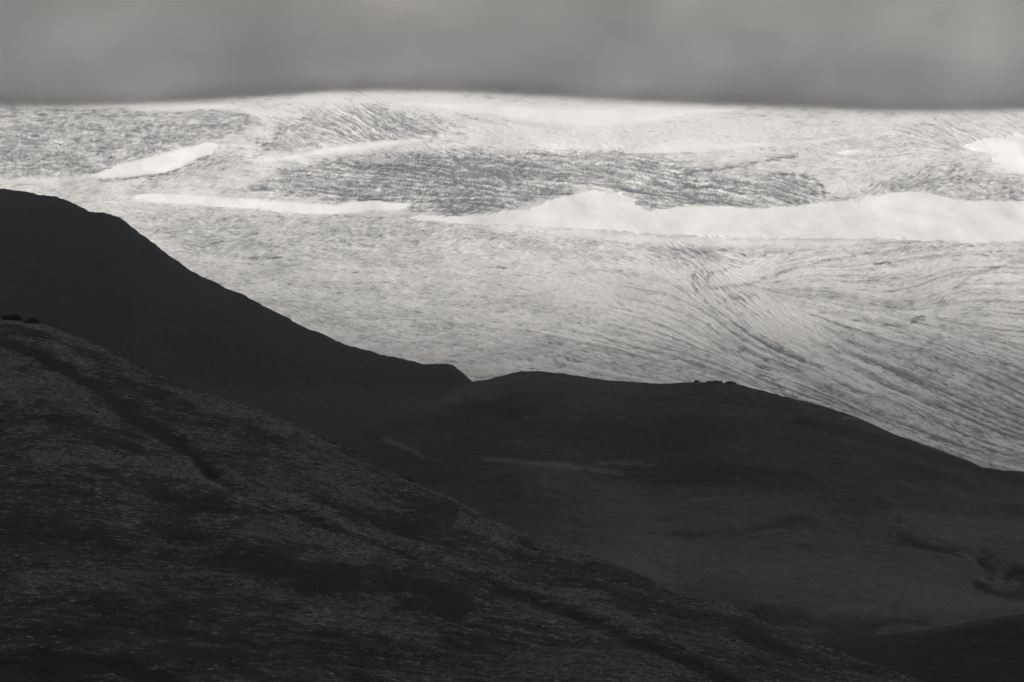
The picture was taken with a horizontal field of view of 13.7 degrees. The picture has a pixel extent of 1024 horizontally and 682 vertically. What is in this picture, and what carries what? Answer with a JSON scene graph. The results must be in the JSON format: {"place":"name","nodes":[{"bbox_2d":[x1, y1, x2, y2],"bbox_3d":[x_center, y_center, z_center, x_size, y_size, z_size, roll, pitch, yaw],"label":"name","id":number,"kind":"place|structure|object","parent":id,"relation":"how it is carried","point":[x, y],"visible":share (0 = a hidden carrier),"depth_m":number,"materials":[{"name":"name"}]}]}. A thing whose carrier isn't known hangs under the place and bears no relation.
{"place":"outdoors","nodes":[
{"label":"outdoors","id":0,"kind":"place"},
{"bbox_2d":[0,189,471,430],"bbox_3d":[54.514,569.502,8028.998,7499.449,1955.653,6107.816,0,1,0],"label":"hill","id":1,"kind":"structure","parent":0,"point":[118,287],"depth_m":6849.95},
{"bbox_2d":[0,318,923,681],"bbox_3d":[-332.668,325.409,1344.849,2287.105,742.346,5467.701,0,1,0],"label":"hill","id":2,"kind":"structure","parent":0,"point":[288,570],"depth_m":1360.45,"materials":[{"name":"black plant"}]},
{"bbox_2d":[1,314,22,320],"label":"rock outcrop","id":3,"kind":"object","parent":2,"relation":"on","point":[17,317],"visible":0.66,"depth_m":2285.09,"materials":[{"name":"black stone"}]},
{"bbox_2d":[23,317,39,323],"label":"rock outcrop","id":4,"kind":"object","parent":2,"relation":"on","point":[33,320],"visible":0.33,"depth_m":2265.66,"materials":[{"name":"black stone"}]},
{"bbox_2d":[323,439,347,450],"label":"rock outcrop","id":5,"kind":"object","parent":2,"relation":"on","point":[344,448],"visible":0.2,"depth_m":1963.79,"materials":[{"name":"black stone"}]},
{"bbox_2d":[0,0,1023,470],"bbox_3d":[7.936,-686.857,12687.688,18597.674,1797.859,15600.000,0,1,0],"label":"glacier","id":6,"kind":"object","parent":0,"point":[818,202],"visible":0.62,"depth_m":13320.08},
{"bbox_2d":[309,371,1023,643],"bbox_3d":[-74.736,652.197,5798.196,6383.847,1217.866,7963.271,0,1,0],"label":"hill","id":7,"kind":"structure","parent":0,"point":[812,522],"depth_m":4466.65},
{"bbox_2d":[706,380,722,382],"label":"rock outcrop","id":8,"kind":"object","parent":7,"relation":"on","point":[716,381],"visible":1,"depth_m":5626.47,"materials":[{"name":"black stone"}]},
{"bbox_2d":[816,614,1023,681],"bbox_3d":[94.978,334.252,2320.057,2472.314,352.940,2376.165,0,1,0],"label":"hill","id":9,"kind":"structure","parent":0,"point":[989,650],"depth_m":2342.40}
]}

